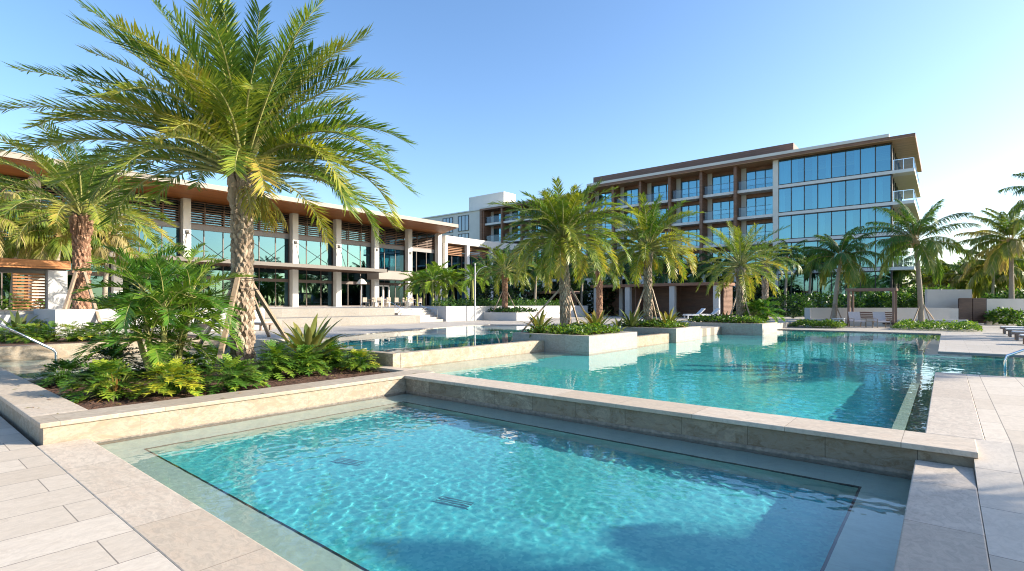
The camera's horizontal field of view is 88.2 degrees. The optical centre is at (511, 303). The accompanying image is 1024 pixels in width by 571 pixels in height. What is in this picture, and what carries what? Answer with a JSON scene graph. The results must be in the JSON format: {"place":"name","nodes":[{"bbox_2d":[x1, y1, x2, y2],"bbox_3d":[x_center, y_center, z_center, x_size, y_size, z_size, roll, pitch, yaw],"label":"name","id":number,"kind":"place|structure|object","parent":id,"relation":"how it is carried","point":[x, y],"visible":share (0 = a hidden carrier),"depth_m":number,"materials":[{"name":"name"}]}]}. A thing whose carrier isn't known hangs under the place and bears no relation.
{"place":"outdoors","nodes":[
{"label":"outdoors","id":0,"kind":"place"},
{"bbox_2d":[0,416,180,570],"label":"deck","id":1,"kind":"structure","parent":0,"point":[54,516],"depth_m":4.49,"materials":[{"name":"stone"}]},
{"bbox_2d":[0,333,220,360],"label":"stone planter","id":2,"kind":"object","parent":1,"relation":"on","point":[19,350],"visible":0.07,"depth_m":16.42,"materials":[{"name":"stone"}]},
{"bbox_2d":[1,323,53,343],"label":"philodendron","id":3,"kind":"object","parent":2,"relation":"in","point":[33,326],"visible":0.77,"depth_m":17.82,"materials":[{"name":"green plant"}]},
{"bbox_2d":[29,321,79,342],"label":"philodendron","id":4,"kind":"object","parent":2,"relation":"on","point":[46,328],"visible":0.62,"depth_m":18.30,"materials":[{"name":"green plant"}]},
{"bbox_2d":[45,321,92,341],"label":"philodendron","id":5,"kind":"object","parent":2,"relation":"in","point":[71,328],"visible":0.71,"depth_m":18.27,"materials":[{"name":"green plant"}]},
{"bbox_2d":[62,272,104,334],"bbox_3d":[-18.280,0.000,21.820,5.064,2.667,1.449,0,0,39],"label":"palm brace","id":6,"kind":"object","parent":2,"relation":"on","point":[67,303],"visible":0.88,"depth_m":21.38,"materials":[{"name":"brown wood"}]},
{"bbox_2d":[0,119,182,308],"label":"date palm","id":7,"kind":"object","parent":2,"relation":"in","point":[81,221],"visible":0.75,"depth_m":21.61,"materials":[{"name":"green plant"}]},
{"bbox_2d":[33,308,264,336],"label":"retaining wall","id":8,"kind":"structure","parent":2,"relation":"on","point":[67,316],"depth_m":20.89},
{"bbox_2d":[110,229,222,308],"bbox_3d":[-15.417,-1.046,24.108,3.968,4.830,4.258,0,0,-14],"label":"shrub palm","id":9,"kind":"object","parent":2,"relation":"in","point":[156,245],"visible":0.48,"depth_m":23.71,"materials":[{"name":"green plant"}]},
{"bbox_2d":[36,438,302,570],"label":"coping","id":10,"kind":"object","parent":1,"relation":"on","point":[180,532],"visible":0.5,"depth_m":4.67,"materials":[{"name":"stone"}]},
{"bbox_2d":[0,348,264,378],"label":"pool water","id":11,"kind":"structure","parent":0,"point":[26,368],"depth_m":14.45,"materials":[{"name":"teal liquid"}]},
{"bbox_2d":[0,307,410,314],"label":"terrace","id":12,"kind":"structure","parent":0,"point":[7,312],"depth_m":43.18,"materials":[{"name":"stone"}]},
{"bbox_2d":[0,177,52,257],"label":"coconut palm","id":13,"kind":"object","parent":12,"relation":"on","point":[9,195],"visible":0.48,"depth_m":27.20,"materials":[{"name":"green plant"}]},
{"bbox_2d":[0,200,63,306],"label":"coconut palm","id":14,"kind":"object","parent":12,"relation":"on","point":[13,252],"visible":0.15,"depth_m":30.37,"materials":[{"name":"green plant"}]},
{"bbox_2d":[0,258,70,310],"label":"cabana","id":15,"kind":"object","parent":12,"relation":"on","point":[48,282],"visible":0.65,"depth_m":24.47,"materials":[{"name":"wood"}]},
{"bbox_2d":[11,208,110,272],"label":"coconut palm","id":16,"kind":"object","parent":12,"relation":"on","point":[51,249],"visible":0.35,"depth_m":28.28,"materials":[{"name":"green plant"}]},
{"bbox_2d":[69,204,141,306],"bbox_3d":[-23.817,-2.364,31.228,3.833,7.029,4.007,0,0,39],"label":"coconut palm","id":17,"kind":"object","parent":12,"relation":"on","point":[102,252],"visible":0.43,"depth_m":30.83,"materials":[{"name":"green plant"}]},
{"bbox_2d":[0,151,457,308],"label":"pavilion","id":18,"kind":"structure","parent":12,"relation":"on","point":[296,264],"depth_m":52.16,"materials":[{"name":"concrete"}]},
{"bbox_2d":[0,177,27,306],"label":"window","id":19,"kind":"structure","parent":18,"relation":"in","point":[5,280],"depth_m":36.80,"materials":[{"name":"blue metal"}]},
{"bbox_2d":[41,182,110,302],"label":"window","id":20,"kind":"structure","parent":18,"relation":"in","point":[95,276],"depth_m":40.56,"materials":[{"name":"glass"}]},
{"bbox_2d":[123,194,179,295],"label":"window","id":21,"kind":"structure","parent":18,"relation":"in","point":[172,232],"depth_m":43.98,"materials":[{"name":"glass"}]},
{"bbox_2d":[191,202,230,298],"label":"window","id":22,"kind":"structure","parent":18,"relation":"in","point":[219,242],"depth_m":47.21,"materials":[{"name":"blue glass"}]},
{"bbox_2d":[253,211,288,306],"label":"window","id":23,"kind":"structure","parent":18,"relation":"in","point":[273,284],"depth_m":51.29,"materials":[{"name":"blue glass"}]},
{"bbox_2d":[298,217,332,306],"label":"window","id":24,"kind":"structure","parent":18,"relation":"in","point":[315,288],"depth_m":54.69,"materials":[{"name":"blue glass"}]},
{"bbox_2d":[341,222,370,306],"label":"window","id":25,"kind":"structure","parent":18,"relation":"in","point":[350,291],"depth_m":58.40,"materials":[{"name":"glass"}]},
{"bbox_2d":[379,228,403,305],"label":"window","id":26,"kind":"structure","parent":18,"relation":"in","point":[390,259],"depth_m":62.41,"materials":[{"name":"glass"}]},
{"bbox_2d":[412,232,433,305],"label":"window","id":27,"kind":"structure","parent":18,"relation":"in","point":[419,259],"depth_m":65.98,"materials":[{"name":"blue glass"}]},
{"bbox_2d":[411,264,453,305],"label":"palm","id":28,"kind":"object","parent":12,"relation":"on","point":[433,273],"visible":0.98,"depth_m":44.78,"materials":[{"name":"green plant"}]},
{"bbox_2d":[429,264,466,298],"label":"palm","id":29,"kind":"object","parent":12,"relation":"on","point":[446,276],"visible":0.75,"depth_m":45.81,"materials":[{"name":"green plant"}]},
{"bbox_2d":[451,264,490,301],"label":"palm","id":30,"kind":"object","parent":12,"relation":"on","point":[469,281],"visible":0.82,"depth_m":45.89,"materials":[{"name":"green plant"}]},
{"bbox_2d":[465,279,518,305],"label":"shrub","id":31,"kind":"object","parent":12,"relation":"on","point":[488,291],"visible":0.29,"depth_m":53.30,"materials":[{"name":"green plant"}]},
{"bbox_2d":[276,325,659,352],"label":"pool water","id":32,"kind":"structure","parent":0,"point":[423,339],"depth_m":19.57,"materials":[{"name":"teal liquid"}]},
{"bbox_2d":[190,314,803,351],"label":"deck","id":33,"kind":"structure","parent":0,"point":[382,328],"depth_m":29.36,"materials":[{"name":"stone"}]},
{"bbox_2d":[265,308,419,328],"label":"cascade wall","id":34,"kind":"structure","parent":33,"relation":"on","point":[300,317],"depth_m":31.16,"materials":[{"name":"stone"}]},
{"bbox_2d":[381,296,443,321],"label":"stairs","id":35,"kind":"structure","parent":33,"relation":"on","point":[425,314],"depth_m":37.41,"materials":[{"name":"stone"}]},
{"bbox_2d":[411,306,587,320],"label":"retaining wall","id":36,"kind":"structure","parent":33,"relation":"on","point":[455,313],"depth_m":40.03,"materials":[{"name":"concrete"}]},
{"bbox_2d":[431,295,573,305],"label":"ground cover","id":37,"kind":"object","parent":36,"relation":"on","point":[460,302],"visible":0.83,"depth_m":43.01,"materials":[{"name":"green plant"}]},
{"bbox_2d":[483,312,544,320],"bbox_3d":[-0.556,0.955,41.947,5.200,0.610,3.500,0,0,39],"label":"stone planter","id":38,"kind":"object","parent":33,"relation":"on","point":[509,316],"visible":0.51,"depth_m":39.88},
{"bbox_2d":[474,240,535,311],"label":"date palm","id":39,"kind":"object","parent":38,"relation":"in","point":[505,276],"visible":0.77,"depth_m":41.23,"materials":[{"name":"green plant"}]},
{"bbox_2d":[511,279,554,305],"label":"shrub","id":40,"kind":"object","parent":33,"relation":"on","point":[538,294],"visible":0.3,"depth_m":55.16,"materials":[{"name":"green plant"}]},
{"bbox_2d":[516,251,555,305],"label":"coconut palm","id":41,"kind":"object","parent":33,"relation":"on","point":[533,273],"visible":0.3,"depth_m":51.81,"materials":[{"name":"green plant"}]},
{"bbox_2d":[577,279,618,315],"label":"shrub","id":42,"kind":"object","parent":33,"relation":"on","point":[607,301],"visible":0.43,"depth_m":56.05,"materials":[{"name":"green plant"}]},
{"bbox_2d":[569,248,628,319],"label":"date palm","id":43,"kind":"object","parent":33,"relation":"on","point":[599,296],"visible":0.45,"depth_m":41.80,"materials":[{"name":"green plant"}]},
{"bbox_2d":[590,282,734,316],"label":"cabana row","id":44,"kind":"object","parent":33,"relation":"on","point":[684,298],"visible":0.65,"depth_m":50.72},
{"bbox_2d":[675,252,714,282],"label":"coconut palm","id":45,"kind":"object","parent":33,"relation":"on","point":[688,272],"visible":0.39,"depth_m":59.31,"materials":[{"name":"green plant"}]},
{"bbox_2d":[697,246,734,282],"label":"coconut palm","id":46,"kind":"object","parent":33,"relation":"on","point":[705,265],"visible":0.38,"depth_m":57.38,"materials":[{"name":"green plant"}]},
{"bbox_2d":[741,242,800,316],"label":"date palm","id":47,"kind":"object","parent":33,"relation":"on","point":[765,288],"visible":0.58,"depth_m":44.75,"materials":[{"name":"green plant"}]},
{"bbox_2d":[768,239,810,315],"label":"coconut palm","id":48,"kind":"object","parent":33,"relation":"on","point":[788,255],"visible":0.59,"depth_m":55.47,"materials":[{"name":"green plant"}]},
{"bbox_2d":[768,290,816,316],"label":"shrub","id":49,"kind":"object","parent":33,"relation":"on","point":[807,302],"visible":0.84,"depth_m":51.71,"materials":[{"name":"green plant"}]},
{"bbox_2d":[797,291,843,314],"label":"shrub","id":50,"kind":"object","parent":33,"relation":"on","point":[814,296],"visible":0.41,"depth_m":52.57,"materials":[{"name":"green plant"}]},
{"bbox_2d":[96,392,911,570],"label":"front pool water","id":51,"kind":"structure","parent":0,"point":[405,481],"depth_m":5.49,"materials":[{"name":"teal liquid"}]},
{"bbox_2d":[0,0,1023,293],"label":"sky","id":52,"kind":"structure","parent":0,"point":[510,96],"materials":[{"name":"blue"}]},
{"bbox_2d":[403,330,1023,432],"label":"pool water","id":53,"kind":"structure","parent":0,"point":[883,380],"depth_m":12.84,"materials":[{"name":"teal liquid"}]},
{"bbox_2d":[780,323,1023,355],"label":"deck","id":54,"kind":"structure","parent":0,"point":[991,339],"depth_m":25.12,"materials":[{"name":"stone"}]},
{"bbox_2d":[789,318,847,327],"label":"ground cover","id":55,"kind":"object","parent":54,"relation":"on","point":[829,323],"visible":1,"depth_m":35.21,"materials":[{"name":"green plant"}]},
{"bbox_2d":[800,226,883,319],"bbox_3d":[23.365,-1.894,37.784,4.930,7.290,5.152,0,0,11],"label":"coconut palm","id":56,"kind":"object","parent":54,"relation":"on","point":[850,266],"visible":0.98,"depth_m":37.62,"materials":[{"name":"green plant"}]},
{"bbox_2d":[845,288,898,326],"bbox_3d":[25.313,0.260,37.119,2.900,2.680,2.400,0,0,39],"label":"pergola","id":57,"kind":"object","parent":54,"relation":"on","point":[894,306],"visible":0.79,"depth_m":37.04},
{"bbox_2d":[811,308,948,319],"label":"garden wall","id":58,"kind":"structure","parent":54,"relation":"on","point":[902,313],"depth_m":39.67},
{"bbox_2d":[811,319,967,326],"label":"garden wall","id":59,"kind":"structure","parent":54,"relation":"on","point":[868,323],"depth_m":37.73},
{"bbox_2d":[856,198,981,321],"bbox_3d":[28.230,-2.983,37.203,7.020,9.469,6.550,0,0,-5],"label":"coconut palm","id":60,"kind":"object","parent":54,"relation":"on","point":[928,252],"visible":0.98,"depth_m":36.75,"materials":[{"name":"green plant"}]},
{"bbox_2d":[890,319,982,331],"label":"ground cover","id":61,"kind":"object","parent":54,"relation":"on","point":[943,324],"visible":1,"depth_m":32.00,"materials":[{"name":"green plant"}]},
{"bbox_2d":[925,289,1023,323],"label":"boundary wall","id":62,"kind":"structure","parent":54,"relation":"on","point":[941,298],"depth_m":42.20,"materials":[{"name":"concrete"}]},
{"bbox_2d":[958,298,985,322],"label":"gate","id":63,"kind":"structure","parent":62,"relation":"attached to","point":[973,309],"depth_m":41.00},
{"bbox_2d":[953,200,1023,298],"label":"coconut palm","id":64,"kind":"object","parent":54,"relation":"on","point":[1010,247],"visible":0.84,"depth_m":41.98,"materials":[{"name":"green plant"}]},
{"bbox_2d":[983,307,1023,324],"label":"shrub","id":65,"kind":"object","parent":54,"relation":"on","point":[1010,313],"visible":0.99,"depth_m":39.75,"materials":[{"name":"green plant"}]},
{"bbox_2d":[997,172,1023,237],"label":"coconut palm","id":66,"kind":"object","parent":54,"relation":"on","point":[1012,214],"visible":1,"depth_m":37.71,"materials":[{"name":"green plant"}]},
{"bbox_2d":[894,460,990,570],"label":"coping","id":67,"kind":"object","parent":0,"point":[942,528],"visible":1,"depth_m":4.23,"materials":[{"name":"stone"}]},
{"bbox_2d":[925,372,984,439],"bbox_3d":[7.744,2.549,9.304,0.557,1.902,7.590,0,0,39],"label":"pool coping","id":68,"kind":"object","parent":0,"point":[952,410],"visible":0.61,"depth_m":7.99,"materials":[{"name":"stone"}]},
{"bbox_2d":[966,374,1023,570],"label":"deck","id":69,"kind":"structure","parent":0,"point":[999,461],"depth_m":5.49,"materials":[{"name":"stone"}]},
{"label":"ground","id":70,"kind":"structure","parent":0,"visible":0},
{"bbox_2d":[404,235,542,305],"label":"link building","id":71,"kind":"structure","parent":70,"relation":"on","point":[454,248],"depth_m":71.11,"materials":[{"name":"paint"}]},
{"bbox_2d":[422,133,921,314],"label":"hotel","id":72,"kind":"structure","parent":70,"relation":"on","point":[836,191],"depth_m":65.74,"materials":[{"name":"concrete"}]},
{"bbox_2d":[789,245,836,306],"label":"coconut palm","id":73,"kind":"object","parent":70,"relation":"on","point":[808,274],"visible":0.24,"depth_m":57.66,"materials":[{"name":"green plant"}]},
{"bbox_2d":[855,262,893,306],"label":"coconut palm","id":74,"kind":"object","parent":70,"relation":"on","point":[878,284],"visible":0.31,"depth_m":59.12,"materials":[{"name":"green plant"}]},
{"bbox_2d":[854,291,914,307],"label":"shrub","id":75,"kind":"object","parent":70,"relation":"on","point":[869,298],"visible":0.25,"depth_m":52.97,"materials":[{"name":"green plant"}]},
{"bbox_2d":[869,251,915,287],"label":"coconut palm","id":76,"kind":"object","parent":70,"relation":"on","point":[899,276],"visible":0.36,"depth_m":56.95,"materials":[{"name":"green plant"}]},
{"bbox_2d":[877,291,917,307],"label":"shrub","id":77,"kind":"object","parent":70,"relation":"on","point":[902,298],"visible":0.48,"depth_m":49.58,"materials":[{"name":"green plant"}]},
{"bbox_2d":[922,258,970,288],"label":"coconut palm","id":78,"kind":"object","parent":70,"relation":"on","point":[943,281],"visible":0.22,"depth_m":65.64,"materials":[{"name":"green plant"}]},
{"bbox_2d":[939,257,1008,298],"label":"coconut palm","id":79,"kind":"object","parent":70,"relation":"on","point":[977,289],"visible":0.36,"depth_m":61.48,"materials":[{"name":"green plant"}]},
{"bbox_2d":[955,237,1023,293],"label":"coconut palm","id":80,"kind":"object","parent":70,"relation":"on","point":[977,268],"visible":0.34,"depth_m":54.87,"materials":[{"name":"green plant"}]},
{"bbox_2d":[994,254,1023,296],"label":"coconut palm","id":81,"kind":"object","parent":70,"relation":"on","point":[1004,282],"visible":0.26,"depth_m":59.61,"materials":[{"name":"green plant"}]},
{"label":"main pool floor","id":82,"kind":"structure","parent":0,"visible":0},
{"bbox_2d":[0,359,433,445],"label":"stone planter","id":83,"kind":"object","parent":82,"relation":"on","point":[40,422],"visible":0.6,"depth_m":8.71,"materials":[{"name":"stone"}]},
{"bbox_2d":[73,339,144,381],"bbox_3d":[-9.049,1.282,11.974,1.459,0.959,1.527,0,0,39],"label":"philodendron","id":84,"kind":"object","parent":83,"relation":"in","point":[108,351],"visible":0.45,"depth_m":11.93,"materials":[{"name":"green plant"}]},
{"bbox_2d":[33,363,391,409],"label":"mulch","id":85,"kind":"object","parent":83,"relation":"in","point":[315,376],"visible":0.29,"depth_m":10.76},
{"bbox_2d":[29,358,96,387],"bbox_3d":[-9.286,1.454,10.933,1.227,0.705,1.188,0,0,39],"label":"philodendron","id":86,"kind":"object","parent":85,"relation":"on","point":[57,378],"visible":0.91,"depth_m":10.79,"materials":[{"name":"green plant"}]},
{"bbox_2d":[57,357,145,403],"bbox_3d":[-7.293,1.387,9.473,1.360,0.858,1.369,0,0,39],"label":"philodendron","id":87,"kind":"object","parent":85,"relation":"on","point":[106,367],"visible":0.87,"depth_m":9.29,"materials":[{"name":"green plant"}]},
{"bbox_2d":[75,372,148,402],"bbox_3d":[-7.022,1.479,9.310,1.174,0.655,1.105,0,0,-1],"label":"philodendron","id":88,"kind":"object","parent":85,"relation":"on","point":[115,388],"visible":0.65,"depth_m":9.24,"materials":[{"name":"green plant"}]},
{"bbox_2d":[69,244,254,381],"bbox_3d":[-7.909,0.233,12.047,3.830,3.122,3.462,0,0,39],"label":"shrub palm","id":89,"kind":"object","parent":85,"relation":"on","point":[130,306],"visible":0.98,"depth_m":11.49,"materials":[{"name":"green plant"}]},
{"bbox_2d":[128,357,208,400],"bbox_3d":[-6.218,1.372,9.621,1.280,0.788,1.365,0,0,39],"label":"philodendron","id":90,"kind":"object","parent":85,"relation":"on","point":[172,384],"visible":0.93,"depth_m":9.53,"materials":[{"name":"green plant"}]},
{"bbox_2d":[167,345,211,376],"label":"philodendron","id":91,"kind":"object","parent":85,"relation":"on","point":[199,360],"visible":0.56,"depth_m":12.31,"materials":[{"name":"green plant"}]},
{"bbox_2d":[0,0,421,367],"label":"date palm","id":92,"kind":"object","parent":85,"relation":"on","point":[239,134],"visible":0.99,"depth_m":12.68,"materials":[{"name":"green plant"}]},
{"bbox_2d":[196,277,289,378],"bbox_3d":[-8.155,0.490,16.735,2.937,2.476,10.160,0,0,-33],"label":"palm brace","id":93,"kind":"object","parent":92,"relation":"attached to","point":[225,332],"visible":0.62,"depth_m":14.85,"materials":[{"name":"brown wood"}]},
{"bbox_2d":[196,353,270,394],"bbox_3d":[-5.467,1.373,10.352,1.353,0.808,1.475,0,0,39],"label":"philodendron","id":94,"kind":"object","parent":85,"relation":"on","point":[237,368],"visible":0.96,"depth_m":10.20,"materials":[{"name":"green plant"}]},
{"bbox_2d":[248,340,303,380],"bbox_3d":[-5.408,1.291,11.992,1.337,0.953,1.316,0,0,39],"label":"philodendron","id":95,"kind":"object","parent":85,"relation":"on","point":[270,369],"visible":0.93,"depth_m":11.84,"materials":[{"name":"green plant"}]},
{"bbox_2d":[273,344,331,377],"bbox_3d":[-4.854,1.347,12.412,1.327,0.819,1.364,0,0,39],"label":"philodendron","id":96,"kind":"object","parent":85,"relation":"on","point":[303,353],"visible":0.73,"depth_m":12.26,"materials":[{"name":"green plant"}]},
{"bbox_2d":[247,313,364,363],"bbox_3d":[-5.248,0.886,13.528,2.909,1.315,2.516,0,0,-15],"label":"bromeliad","id":97,"kind":"object","parent":83,"relation":"in","point":[310,336],"visible":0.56,"depth_m":13.41,"materials":[{"name":"green plant"}]},
{"bbox_2d":[337,348,381,371],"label":"philodendron","id":98,"kind":"object","parent":83,"relation":"in","point":[359,365],"visible":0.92,"depth_m":13.16,"materials":[{"name":"green plant"}]},
{"bbox_2d":[396,340,543,367],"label":"infinity edge wall","id":99,"kind":"structure","parent":82,"relation":"on","point":[424,357],"depth_m":15.50,"materials":[{"name":"stone"}]},
{"bbox_2d":[512,331,636,353],"bbox_3d":[2.383,2.280,19.719,3.250,2.440,3.500,0,0,39],"label":"stone planter","id":100,"kind":"object","parent":82,"relation":"on","point":[593,342],"visible":0.24,"depth_m":18.26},
{"bbox_2d":[488,176,641,332],"bbox_3d":[2.029,-1.752,20.550,5.896,6.004,5.288,0,0,12],"label":"date palm","id":101,"kind":"object","parent":100,"relation":"in","point":[562,232],"visible":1,"depth_m":19.56,"materials":[{"name":"green plant"}]},
{"bbox_2d":[525,322,623,334],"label":"ground cover","id":102,"kind":"object","parent":100,"relation":"on","point":[578,328],"visible":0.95,"depth_m":19.07,"materials":[{"name":"green plant"}]},
{"bbox_2d":[637,333,669,345],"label":"infinity edge wall","id":103,"kind":"structure","parent":82,"relation":"on","point":[643,340],"depth_m":21.51,"materials":[{"name":"stone"}]},
{"bbox_2d":[610,326,699,341],"bbox_3d":[6.713,2.280,24.833,3.250,2.440,2.900,0,0,39],"label":"stone planter","id":104,"kind":"object","parent":82,"relation":"on","point":[680,334],"visible":0.21,"depth_m":23.58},
{"bbox_2d":[591,192,712,326],"bbox_3d":[6.673,-1.939,24.965,5.658,6.378,4.986,0,0,-7],"label":"date palm","id":105,"kind":"object","parent":104,"relation":"in","point":[647,231],"visible":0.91,"depth_m":24.40,"materials":[{"name":"green plant"}]},
{"bbox_2d":[619,318,690,327],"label":"ground cover","id":106,"kind":"object","parent":104,"relation":"on","point":[655,323],"visible":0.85,"depth_m":24.13,"materials":[{"name":"green plant"}]},
{"bbox_2d":[404,372,977,474],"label":"pool wall","id":107,"kind":"structure","parent":82,"relation":"on","point":[888,450],"depth_m":7.48,"materials":[{"name":"stone"}]},
{"bbox_2d":[684,321,776,334],"bbox_3d":[12.523,2.280,30.607,4.500,2.440,3.200,0,0,39],"label":"stone planter","id":108,"kind":"object","parent":82,"relation":"on","point":[750,328],"visible":0.23,"depth_m":28.88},
{"bbox_2d":[686,313,769,323],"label":"ground cover","id":109,"kind":"object","parent":108,"relation":"on","point":[719,318],"visible":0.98,"depth_m":29.96,"materials":[{"name":"green plant"}]},
{"bbox_2d":[684,220,798,322],"bbox_3d":[13.266,-1.953,31.172,6.202,6.406,6.108,0,0,39],"label":"date palm","id":110,"kind":"object","parent":108,"relation":"in","point":[739,266],"visible":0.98,"depth_m":30.77,"materials":[{"name":"green plant"}]},
{"bbox_2d":[733,296,785,323],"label":"shrub palm","id":111,"kind":"object","parent":108,"relation":"in","point":[760,308],"visible":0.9,"depth_m":30.53,"materials":[{"name":"green plant"}]},
{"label":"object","id":112,"kind":"structure","parent":0,"visible":0},
{"bbox_2d":[261,341,400,367],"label":"stone wall","id":113,"kind":"structure","parent":112,"relation":"on","point":[392,359],"depth_m":13.69,"materials":[{"name":"stone"}]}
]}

